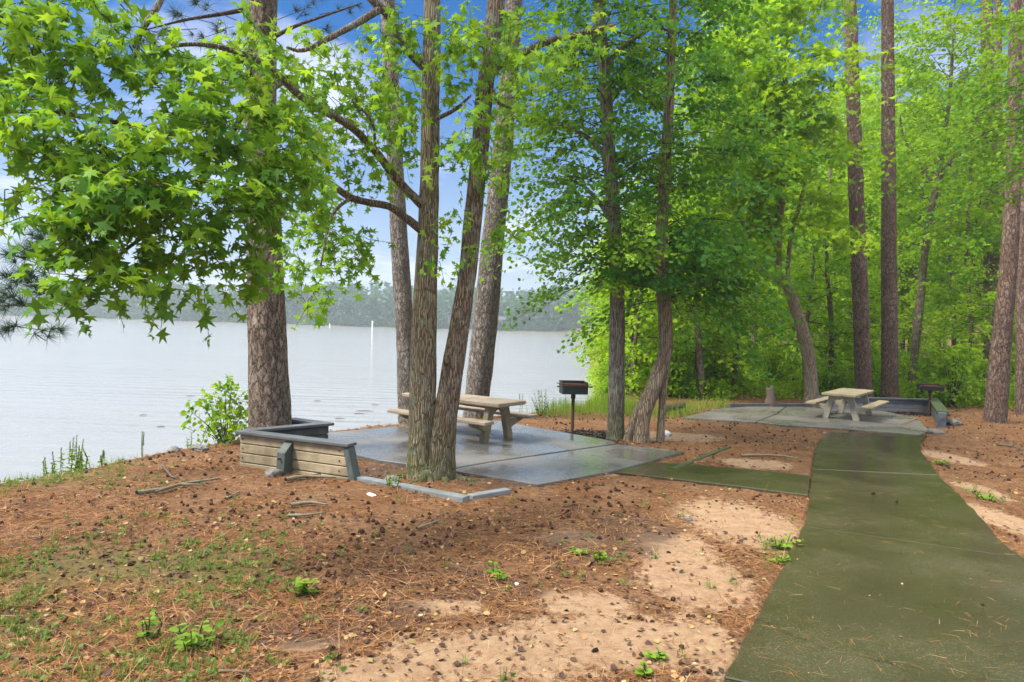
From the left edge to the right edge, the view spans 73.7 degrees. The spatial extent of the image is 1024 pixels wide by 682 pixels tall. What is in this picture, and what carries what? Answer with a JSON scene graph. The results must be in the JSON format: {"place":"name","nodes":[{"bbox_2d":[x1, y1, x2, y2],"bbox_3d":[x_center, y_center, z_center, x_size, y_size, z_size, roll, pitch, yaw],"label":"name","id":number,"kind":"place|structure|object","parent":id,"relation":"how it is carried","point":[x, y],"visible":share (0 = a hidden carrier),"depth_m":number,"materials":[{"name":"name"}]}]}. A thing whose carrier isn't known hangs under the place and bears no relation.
{"place":"outdoors","nodes":[
{"label":"outdoors","id":0,"kind":"place"},
{"bbox_2d":[0,315,594,482],"bbox_3d":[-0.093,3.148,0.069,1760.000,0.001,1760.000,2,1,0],"label":"lake water","id":1,"kind":"structure","parent":0,"point":[108,385],"depth_m":35.38,"materials":[{"name":"liquid"}]},
{"bbox_2d":[0,279,600,330],"bbox_3d":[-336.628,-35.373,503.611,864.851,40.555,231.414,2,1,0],"label":"shore woods","id":2,"kind":"object","parent":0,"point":[358,311],"visible":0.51,"depth_m":422.98,"materials":[{"name":"green plant"}]},
{"bbox_2d":[0,0,1008,313],"label":"sky","id":3,"kind":"structure","parent":0,"point":[449,189],"materials":[{"name":"blue"}]},
{"bbox_2d":[328,421,684,486],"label":"picnic patio","id":4,"kind":"structure","parent":0,"point":[556,454],"depth_m":11.52,"materials":[{"name":"concrete"}]},
{"bbox_2d":[387,391,536,443],"bbox_3d":[-0.974,1.463,13.236,2.420,0.772,1.650,3,2,36],"label":"picnic table","id":5,"kind":"object","parent":4,"relation":"on","point":[491,406],"visible":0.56,"depth_m":12.83,"materials":[{"name":"wood"}]},
{"bbox_2d":[0,306,1023,681],"bbox_3d":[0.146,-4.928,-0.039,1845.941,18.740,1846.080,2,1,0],"label":"ground","id":6,"kind":"structure","parent":0,"point":[662,544],"depth_m":6.32,"materials":[{"name":"soil"}]},
{"bbox_2d":[50,435,84,473],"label":"weed plant","id":7,"kind":"object","parent":6,"relation":"on","point":[72,456],"visible":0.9,"depth_m":9.34,"materials":[{"name":"green plant"}]},
{"bbox_2d":[0,451,167,499],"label":"tall grass","id":8,"kind":"structure","parent":6,"relation":"on","point":[11,483],"depth_m":8.65,"materials":[{"name":"plant"}]},
{"bbox_2d":[136,610,162,639],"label":"weed plant","id":9,"kind":"object","parent":6,"relation":"on","point":[147,632],"visible":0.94,"depth_m":4.37,"materials":[{"name":"green plant"}]},
{"bbox_2d":[135,477,218,494],"bbox_3d":[-4.067,1.763,8.360,0.297,0.087,1.113,3,2,37],"label":"fallen stick","id":10,"kind":"object","parent":6,"relation":"on","point":[146,491],"visible":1,"depth_m":8.28,"materials":[{"name":"wood"}]},
{"bbox_2d":[0,0,363,427],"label":"pine tree","id":11,"kind":"object","parent":6,"relation":"on","point":[269,399],"visible":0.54,"depth_m":10.72,"materials":[{"name":"brown plant"}]},
{"bbox_2d":[168,620,224,651],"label":"weed plant","id":12,"kind":"object","parent":6,"relation":"on","point":[188,637],"visible":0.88,"depth_m":4.28,"materials":[{"name":"green plant"}]},
{"bbox_2d":[178,374,247,445],"bbox_3d":[-4.988,1.254,11.761,1.360,1.371,0.957,2,1,0],"label":"lakeside bush","id":13,"kind":"object","parent":6,"relation":"on","point":[225,438],"visible":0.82,"depth_m":11.74,"materials":[{"name":"green plant"}]},
{"bbox_2d":[235,417,360,480],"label":"planter wall","id":14,"kind":"structure","parent":6,"relation":"on","point":[301,445],"depth_m":9.45,"materials":[{"name":"wood"}]},
{"bbox_2d":[289,577,320,596],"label":"weed plant","id":15,"kind":"object","parent":6,"relation":"on","point":[300,586],"visible":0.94,"depth_m":5.14,"materials":[{"name":"green plant"}]},
{"bbox_2d":[284,473,335,481],"bbox_3d":[-2.655,1.798,8.965,0.358,0.064,0.587,3,2,41],"label":"fallen stick","id":16,"kind":"object","parent":6,"relation":"on","point":[296,477],"visible":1,"depth_m":9.06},
{"bbox_2d":[0,0,625,483],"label":"sweetgum tree","id":17,"kind":"object","parent":6,"relation":"on","point":[104,202],"visible":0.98,"depth_m":6.00,"materials":[{"name":"green plant"}]},
{"bbox_2d":[381,0,412,423],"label":"pine tree","id":18,"kind":"object","parent":6,"relation":"on","point":[402,289],"visible":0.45,"depth_m":16.79,"materials":[{"name":"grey plant"}]},
{"bbox_2d":[346,475,468,502],"bbox_3d":[-1.370,1.899,8.692,1.955,0.156,0.140,3,1,33],"label":"curb timber","id":19,"kind":"object","parent":6,"relation":"on","point":[458,497],"visible":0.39,"depth_m":8.51,"materials":[{"name":"wood"}]},
{"bbox_2d":[467,488,510,499],"bbox_3d":[-0.284,1.942,8.519,0.628,0.136,0.120,1,2,-42],"label":"curb timber","id":20,"kind":"object","parent":6,"relation":"on","point":[490,493],"visible":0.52,"depth_m":8.47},
{"bbox_2d":[463,0,522,418],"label":"pine tree","id":21,"kind":"object","parent":6,"relation":"on","point":[482,345],"visible":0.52,"depth_m":16.23,"materials":[{"name":"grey plant"}]},
{"bbox_2d":[486,560,507,581],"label":"weed plant","id":22,"kind":"object","parent":6,"relation":"on","point":[498,572],"visible":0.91,"depth_m":5.63,"materials":[{"name":"green plant"}]},
{"bbox_2d":[0,439,1013,681],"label":"short grass","id":23,"kind":"structure","parent":6,"relation":"on","point":[161,638],"depth_m":4.93,"materials":[{"name":"green plant"}]},
{"bbox_2d":[0,439,1021,681],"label":"weeds","id":24,"kind":"object","parent":6,"relation":"on","point":[191,602],"visible":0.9,"depth_m":5.05,"materials":[{"name":"green plant"}]},
{"bbox_2d":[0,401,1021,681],"bbox_3d":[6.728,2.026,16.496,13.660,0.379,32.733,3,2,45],"label":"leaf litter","id":25,"kind":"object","parent":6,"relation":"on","point":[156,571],"visible":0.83,"depth_m":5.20,"materials":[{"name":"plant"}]},
{"bbox_2d":[0,394,1023,681],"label":"pine straw","id":26,"kind":"object","parent":6,"relation":"on","point":[178,608],"visible":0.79,"depth_m":5.29,"materials":[{"name":"plant"}]},
{"bbox_2d":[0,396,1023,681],"bbox_3d":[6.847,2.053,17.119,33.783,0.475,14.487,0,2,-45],"label":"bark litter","id":27,"kind":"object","parent":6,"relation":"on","point":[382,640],"visible":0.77,"depth_m":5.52,"materials":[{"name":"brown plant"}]},
{"bbox_2d":[0,410,1023,541],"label":"seed ball litter","id":28,"kind":"object","parent":6,"relation":"on","point":[382,529],"visible":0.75,"depth_m":8.08,"materials":[{"name":"plant"}]},
{"bbox_2d":[556,380,592,432],"bbox_3d":[1.277,1.483,14.345,0.750,1.280,0.445,2,1,-7],"label":"park grill","id":29,"kind":"object","parent":6,"relation":"on","point":[573,388],"visible":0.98,"depth_m":14.20,"materials":[{"name":"metal"}]},
{"bbox_2d":[526,393,665,420],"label":"tall grass","id":30,"kind":"structure","parent":6,"relation":"on","point":[598,405],"depth_m":18.36,"materials":[{"name":"plant"}]},
{"bbox_2d":[550,428,649,446],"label":"charcoal ash","id":31,"kind":"object","parent":6,"relation":"on","point":[591,433],"visible":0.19,"depth_m":14.14},
{"bbox_2d":[592,359,637,389],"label":"shrub","id":32,"kind":"object","parent":6,"relation":"on","point":[600,373],"visible":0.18,"depth_m":25.49,"materials":[{"name":"green plant"}]},
{"bbox_2d":[569,208,673,314],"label":"tall tree","id":33,"kind":"object","parent":6,"relation":"on","point":[599,272],"visible":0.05,"depth_m":53.38,"materials":[{"name":"green plant"}]},
{"bbox_2d":[452,0,791,439],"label":"leafy tree","id":34,"kind":"object","parent":6,"relation":"on","point":[545,122],"visible":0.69,"depth_m":13.16,"materials":[{"name":"plant"}]},
{"bbox_2d":[573,239,681,364],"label":"young tree","id":35,"kind":"object","parent":6,"relation":"on","point":[585,314],"visible":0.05,"depth_m":34.00,"materials":[{"name":"green plant"}]},
{"bbox_2d":[554,165,703,392],"bbox_3d":[4.603,-2.063,25.703,5.466,8.766,5.364,3,2,35],"label":"young tree","id":36,"kind":"object","parent":6,"relation":"on","point":[579,300],"visible":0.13,"depth_m":25.36,"materials":[{"name":"green plant"}]},
{"bbox_2d":[569,264,695,397],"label":"sapling","id":37,"kind":"object","parent":6,"relation":"on","point":[634,348],"visible":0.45,"depth_m":23.91,"materials":[{"name":"green plant"}]},
{"bbox_2d":[576,252,694,387],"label":"sapling","id":38,"kind":"object","parent":6,"relation":"on","point":[598,347],"visible":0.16,"depth_m":26.98,"materials":[{"name":"green plant"}]},
{"bbox_2d":[634,660,652,677],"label":"weed plant","id":39,"kind":"object","parent":6,"relation":"on","point":[645,671],"visible":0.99,"depth_m":4.08,"materials":[{"name":"green plant"}]},
{"bbox_2d":[634,362,671,393],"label":"shrub","id":40,"kind":"object","parent":6,"relation":"on","point":[645,379],"visible":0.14,"depth_m":24.62,"materials":[{"name":"green plant"}]},
{"bbox_2d":[642,647,667,661],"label":"weed plant","id":41,"kind":"object","parent":6,"relation":"on","point":[661,656],"visible":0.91,"depth_m":4.29,"materials":[{"name":"green plant"}]},
{"bbox_2d":[640,348,696,396],"bbox_3d":[5.550,1.113,24.170,2.011,1.967,2.071,2,1,13],"label":"shrub","id":42,"kind":"object","parent":6,"relation":"on","point":[674,373],"visible":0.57,"depth_m":23.86,"materials":[{"name":"green plant"}]},
{"bbox_2d":[639,338,707,395],"bbox_3d":[5.685,0.976,24.711,2.330,2.279,2.400,3,2,41],"label":"shrub","id":43,"kind":"object","parent":6,"relation":"on","point":[680,361],"visible":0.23,"depth_m":24.33,"materials":[{"name":"green plant"}]},
{"bbox_2d":[506,0,849,442],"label":"leafy tree","id":44,"kind":"object","parent":6,"relation":"on","point":[703,251],"visible":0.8,"depth_m":12.97,"materials":[{"name":"green plant"}]},
{"bbox_2d":[625,393,735,424],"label":"tall grass","id":45,"kind":"structure","parent":6,"relation":"on","point":[672,413],"depth_m":19.42,"materials":[{"name":"plant"}]},
{"bbox_2d":[628,256,739,384],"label":"sapling","id":46,"kind":"object","parent":6,"relation":"on","point":[687,340],"visible":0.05,"depth_m":26.82,"materials":[{"name":"green plant"}]},
{"bbox_2d":[672,379,702,397],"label":"shrub","id":47,"kind":"object","parent":6,"relation":"on","point":[688,394],"visible":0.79,"depth_m":23.92,"materials":[{"name":"green plant"}]},
{"bbox_2d":[625,163,772,397],"bbox_3d":[6.470,-1.838,24.149,5.066,8.380,5.163,2,1,8],"label":"young tree","id":48,"kind":"object","parent":6,"relation":"on","point":[707,349],"visible":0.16,"depth_m":23.84,"materials":[{"name":"green plant"}]},
{"bbox_2d":[608,137,790,398],"bbox_3d":[6.617,-3.055,24.390,6.606,10.575,6.803,2,1,0],"label":"leafy tree","id":49,"kind":"object","parent":6,"relation":"on","point":[700,361],"visible":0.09,"depth_m":23.89,"materials":[{"name":"green plant"}]},
{"bbox_2d":[671,446,730,468],"bbox_3d":[3.315,2.037,11.808,0.090,0.136,2.954,3,2,34],"label":"edging timber","id":50,"kind":"object","parent":6,"relation":"on","point":[703,456],"visible":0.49,"depth_m":11.72,"materials":[{"name":"wood"}]},
{"bbox_2d":[697,377,737,400],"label":"shrub","id":51,"kind":"object","parent":6,"relation":"on","point":[720,393],"visible":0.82,"depth_m":23.82,"materials":[{"name":"green plant"}]},
{"bbox_2d":[687,336,752,391],"bbox_3d":[8.248,0.907,27.169,2.718,2.581,2.639,1,1,-11],"label":"shrub","id":52,"kind":"object","parent":6,"relation":"on","point":[718,374],"visible":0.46,"depth_m":26.97,"materials":[{"name":"green plant"}]},
{"bbox_2d":[676,278,780,391],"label":"sapling","id":53,"kind":"object","parent":6,"relation":"on","point":[727,344],"visible":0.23,"depth_m":26.77,"materials":[{"name":"green plant"}]},
{"bbox_2d":[689,271,768,385],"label":"sapling","id":54,"kind":"object","parent":6,"relation":"on","point":[742,376],"visible":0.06,"depth_m":28.97,"materials":[{"name":"green plant"}]},
{"bbox_2d":[672,187,821,392],"bbox_3d":[8.877,-3.525,26.780,6.051,11.606,5.913,3,2,35],"label":"sapling","id":55,"kind":"object","parent":6,"relation":"on","point":[735,370],"visible":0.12,"depth_m":26.62,"materials":[{"name":"green plant"}]},
{"bbox_2d":[676,78,842,359],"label":"broad tree","id":56,"kind":"object","parent":6,"relation":"on","point":[803,204],"visible":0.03,"depth_m":43.58,"materials":[{"name":"green plant"}]},
{"bbox_2d":[740,298,787,377],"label":"sapling","id":57,"kind":"object","parent":6,"relation":"on","point":[742,338],"visible":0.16,"depth_m":37.19,"materials":[{"name":"green plant"}]},
{"bbox_2d":[622,0,908,406],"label":"leafy tree","id":58,"kind":"object","parent":6,"relation":"on","point":[763,67],"visible":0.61,"depth_m":20.78,"materials":[{"name":"green plant"}]},
{"bbox_2d":[696,126,843,379],"bbox_3d":[11.905,-4.332,34.816,7.468,13.712,8.701,1,1,-29],"label":"tall tree","id":59,"kind":"object","parent":6,"relation":"on","point":[798,247],"visible":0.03,"depth_m":33.92,"materials":[{"name":"green plant"}]},
{"bbox_2d":[765,385,775,406],"bbox_3d":[8.147,1.829,21.561,0.516,0.929,0.432,2,1,29],"label":"tree stump","id":60,"kind":"object","parent":6,"relation":"on","point":[770,397],"visible":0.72,"depth_m":21.45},
{"bbox_2d":[728,403,813,407],"bbox_3d":[8.189,2.053,21.526,3.138,0.174,0.120,1,1,-18],"label":"edging timber","id":61,"kind":"object","parent":6,"relation":"on","point":[730,405],"visible":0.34,"depth_m":21.42,"materials":[{"name":"wood"}]},
{"bbox_2d":[741,336,802,389],"bbox_3d":[11.519,1.010,30.447,2.657,2.523,2.580,1,1,-12],"label":"shrub","id":62,"kind":"object","parent":6,"relation":"on","point":[773,368],"visible":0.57,"depth_m":30.10,"materials":[{"name":"green plant"}]},
{"bbox_2d":[768,532,802,549],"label":"weed plant","id":63,"kind":"object","parent":6,"relation":"on","point":[784,544],"visible":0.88,"depth_m":6.67,"materials":[{"name":"green plant"}]},
{"bbox_2d":[776,346,820,384],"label":"shrub","id":64,"kind":"object","parent":6,"relation":"on","point":[798,369],"visible":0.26,"depth_m":32.24,"materials":[{"name":"green plant"}]},
{"bbox_2d":[586,359,1014,408],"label":"undergrowth","id":65,"kind":"object","parent":6,"relation":"on","point":[754,385],"visible":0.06,"depth_m":26.26,"materials":[{"name":"green plant"}]},
{"bbox_2d":[771,277,840,360],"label":"young tree","id":66,"kind":"object","parent":6,"relation":"on","point":[785,335],"visible":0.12,"depth_m":40.29,"materials":[{"name":"green plant"}]},
{"bbox_2d":[741,171,908,385],"bbox_3d":[12.211,-2.309,27.759,5.919,9.761,6.032,2,1,8],"label":"young tree","id":67,"kind":"object","parent":6,"relation":"on","point":[808,309],"visible":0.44,"depth_m":27.26,"materials":[{"name":"green plant"}]},
{"bbox_2d":[750,114,900,369],"bbox_3d":[12.928,-3.428,28.044,5.714,11.615,6.296,3,2,39],"label":"sapling","id":68,"kind":"object","parent":6,"relation":"on","point":[830,299],"visible":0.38,"depth_m":27.71,"materials":[{"name":"green plant"}]},
{"bbox_2d":[801,349,854,395],"bbox_3d":[11.918,1.419,25.321,2.267,2.284,2.166,2,1,-5],"label":"shrub","id":69,"kind":"object","parent":6,"relation":"on","point":[830,375],"visible":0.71,"depth_m":25.07,"materials":[{"name":"green plant"}]},
{"bbox_2d":[755,60,901,335],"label":"broad tree","id":70,"kind":"object","parent":6,"relation":"on","point":[864,93],"visible":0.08,"depth_m":40.13,"materials":[{"name":"green plant"}]},
{"bbox_2d":[785,256,876,369],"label":"young tree","id":71,"kind":"object","parent":6,"relation":"on","point":[824,299],"visible":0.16,"depth_m":36.21,"materials":[{"name":"green plant"}]},
{"bbox_2d":[784,180,903,371],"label":"tree","id":72,"kind":"object","parent":6,"relation":"on","point":[870,212],"visible":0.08,"depth_m":40.77,"materials":[{"name":"green plant"}]},
{"bbox_2d":[784,89,927,345],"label":"broad tree","id":73,"kind":"object","parent":6,"relation":"on","point":[863,98],"visible":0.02,"depth_m":52.11,"materials":[{"name":"green plant"}]},
{"bbox_2d":[835,342,880,388],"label":"shrub","id":74,"kind":"object","parent":6,"relation":"on","point":[847,355],"visible":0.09,"depth_m":29.58,"materials":[{"name":"green plant"}]},
{"bbox_2d":[844,0,872,396],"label":"pine tree","id":75,"kind":"object","parent":6,"relation":"on","point":[861,340],"visible":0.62,"depth_m":23.73,"materials":[{"name":"red plant"}]},
{"bbox_2d":[814,301,920,377],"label":"sapling","id":76,"kind":"object","parent":6,"relation":"on","point":[850,349],"visible":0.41,"depth_m":27.12,"materials":[{"name":"green plant"}]},
{"bbox_2d":[812,275,924,384],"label":"sapling","id":77,"kind":"object","parent":6,"relation":"on","point":[871,312],"visible":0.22,"depth_m":30.56,"materials":[{"name":"green plant"}]},
{"bbox_2d":[787,99,960,304],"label":"broad tree","id":78,"kind":"object","parent":6,"relation":"on","point":[931,176],"visible":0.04,"depth_m":43.26,"materials":[{"name":"green plant"}]},
{"bbox_2d":[851,367,900,396],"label":"shrub","id":79,"kind":"object","parent":6,"relation":"on","point":[875,382],"visible":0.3,"depth_m":25.58,"materials":[{"name":"green plant"}]},
{"bbox_2d":[817,396,948,427],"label":"retaining wall","id":80,"kind":"structure","parent":6,"relation":"on","point":[939,411],"depth_m":21.21,"materials":[{"name":"grey stone"}]},
{"bbox_2d":[880,0,898,403],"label":"pine tree","id":81,"kind":"object","parent":6,"relation":"on","point":[889,342],"visible":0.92,"depth_m":24.22,"materials":[{"name":"red plant"}]},
{"bbox_2d":[782,0,1008,393],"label":"leafy tree","id":82,"kind":"object","parent":6,"relation":"on","point":[905,61],"visible":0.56,"depth_m":29.10,"materials":[{"name":"green plant"}]},
{"bbox_2d":[834,61,967,266],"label":"broad tree","id":83,"kind":"object","parent":6,"relation":"on","point":[877,83],"visible":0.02,"depth_m":53.50,"materials":[{"name":"green plant"}]},
{"bbox_2d":[870,288,948,373],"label":"sapling","id":84,"kind":"object","parent":6,"relation":"on","point":[901,344],"visible":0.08,"depth_m":40.88,"materials":[{"name":"green plant"}]},
{"bbox_2d":[871,302,948,384],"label":"sapling","id":85,"kind":"object","parent":6,"relation":"on","point":[908,323],"visible":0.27,"depth_m":32.72,"materials":[{"name":"green plant"}]},
{"bbox_2d":[836,72,1006,351],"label":"broad tree","id":86,"kind":"object","parent":6,"relation":"on","point":[920,218],"visible":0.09,"depth_m":41.12,"materials":[{"name":"green plant"}]},
{"bbox_2d":[899,377,945,401],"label":"shrub","id":87,"kind":"object","parent":6,"relation":"on","point":[921,392],"visible":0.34,"depth_m":25.01,"materials":[{"name":"green plant"}]},
{"bbox_2d":[866,218,982,332],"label":"tree","id":88,"kind":"object","parent":6,"relation":"on","point":[906,299],"visible":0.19,"depth_m":36.74,"materials":[{"name":"green plant"}]},
{"bbox_2d":[879,161,983,347],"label":"sapling","id":89,"kind":"object","parent":6,"relation":"on","point":[953,342],"visible":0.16,"depth_m":33.92,"materials":[{"name":"green plant"}]},
{"bbox_2d":[916,383,946,413],"bbox_3d":[12.633,1.869,20.651,0.800,1.120,0.465,2,1,6],"label":"park grill","id":90,"kind":"object","parent":6,"relation":"on","point":[929,388],"visible":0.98,"depth_m":20.57,"materials":[{"name":"metal"}]},
{"bbox_2d":[906,345,959,386],"bbox_3d":[18.780,1.311,30.274,2.404,2.351,2.476,2,1,13],"label":"shrub","id":91,"kind":"object","parent":6,"relation":"on","point":[921,355],"visible":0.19,"depth_m":30.17,"materials":[{"name":"green plant"}]},
{"bbox_2d":[843,0,1023,240],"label":"leafy tree","id":92,"kind":"object","parent":6,"relation":"on","point":[1003,22],"visible":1,"depth_m":15.74,"materials":[{"name":"plant"}]},
{"bbox_2d":[871,84,1006,364],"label":"broad tree","id":93,"kind":"object","parent":6,"relation":"on","point":[945,193],"visible":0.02,"depth_m":46.74,"materials":[{"name":"green plant"}]},
{"bbox_2d":[904,335,986,408],"bbox_3d":[15.518,1.111,23.924,2.751,2.690,2.833,1,1,-26],"label":"shrub","id":94,"kind":"object","parent":6,"relation":"on","point":[956,371],"visible":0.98,"depth_m":23.61,"materials":[{"name":"green plant"}]},
{"bbox_2d":[880,126,1015,373],"bbox_3d":[19.270,-3.244,28.853,6.216,11.641,5.038,3,2,37],"label":"sapling","id":95,"kind":"object","parent":6,"relation":"on","point":[968,290],"visible":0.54,"depth_m":28.73,"materials":[{"name":"green plant"}]},
{"bbox_2d":[895,58,1007,353],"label":"broad tree","id":96,"kind":"object","parent":6,"relation":"on","point":[937,98],"depth_m":55.23,"materials":[{"name":"green plant"}]},
{"bbox_2d":[929,218,982,373],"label":"tree","id":97,"kind":"object","parent":6,"relation":"on","point":[959,283],"visible":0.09,"depth_m":37.95,"materials":[{"name":"green plant"}]},
{"bbox_2d":[906,180,1015,380],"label":"young tree","id":98,"kind":"object","parent":6,"relation":"on","point":[937,280],"visible":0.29,"depth_m":30.10,"materials":[{"name":"green plant"}]},
{"bbox_2d":[919,266,1015,398],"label":"sapling","id":99,"kind":"object","parent":6,"relation":"on","point":[983,363],"visible":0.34,"depth_m":26.96,"materials":[{"name":"green plant"}]},
{"bbox_2d":[962,378,985,405],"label":"shrub","id":100,"kind":"object","parent":6,"relation":"on","point":[982,388],"visible":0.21,"depth_m":24.54,"materials":[{"name":"green plant"}]},
{"bbox_2d":[980,0,999,366],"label":"pine tree","id":101,"kind":"object","parent":6,"relation":"on","point":[992,259],"visible":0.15,"depth_m":30.64,"materials":[{"name":"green plant"}]},
{"bbox_2d":[993,0,1004,248],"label":"pine tree","id":102,"kind":"object","parent":6,"relation":"on","point":[998,41],"visible":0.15,"depth_m":34.55,"materials":[{"name":"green plant"}]},
{"bbox_2d":[982,0,1021,423],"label":"pine tree","id":103,"kind":"object","parent":6,"relation":"on","point":[997,389],"visible":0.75,"depth_m":18.79,"materials":[{"name":"red plant"}]},
{"bbox_2d":[1015,0,1023,414],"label":"pine tree","id":104,"kind":"object","parent":6,"relation":"on","point":[1019,366],"visible":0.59,"depth_m":21.37,"materials":[{"name":"red plant"}]},
{"bbox_2d":[614,462,809,496],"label":"connecting path","id":105,"kind":"structure","parent":0,"point":[782,483],"depth_m":10.06,"materials":[{"name":"concrete"}]},
{"bbox_2d":[683,406,927,434],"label":"patio","id":106,"kind":"structure","parent":0,"point":[878,421],"depth_m":18.04,"materials":[{"name":"concrete"}]},
{"bbox_2d":[805,388,888,420],"bbox_3d":[9.352,1.756,18.987,1.650,0.718,2.420,3,2,38],"label":"picnic table","id":107,"kind":"object","parent":106,"relation":"on","point":[846,395],"visible":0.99,"depth_m":18.49,"materials":[{"name":"concrete"}]},
{"bbox_2d":[723,432,1023,681],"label":"path","id":108,"kind":"structure","parent":0,"point":[950,563],"depth_m":5.62,"materials":[{"name":"concrete"}]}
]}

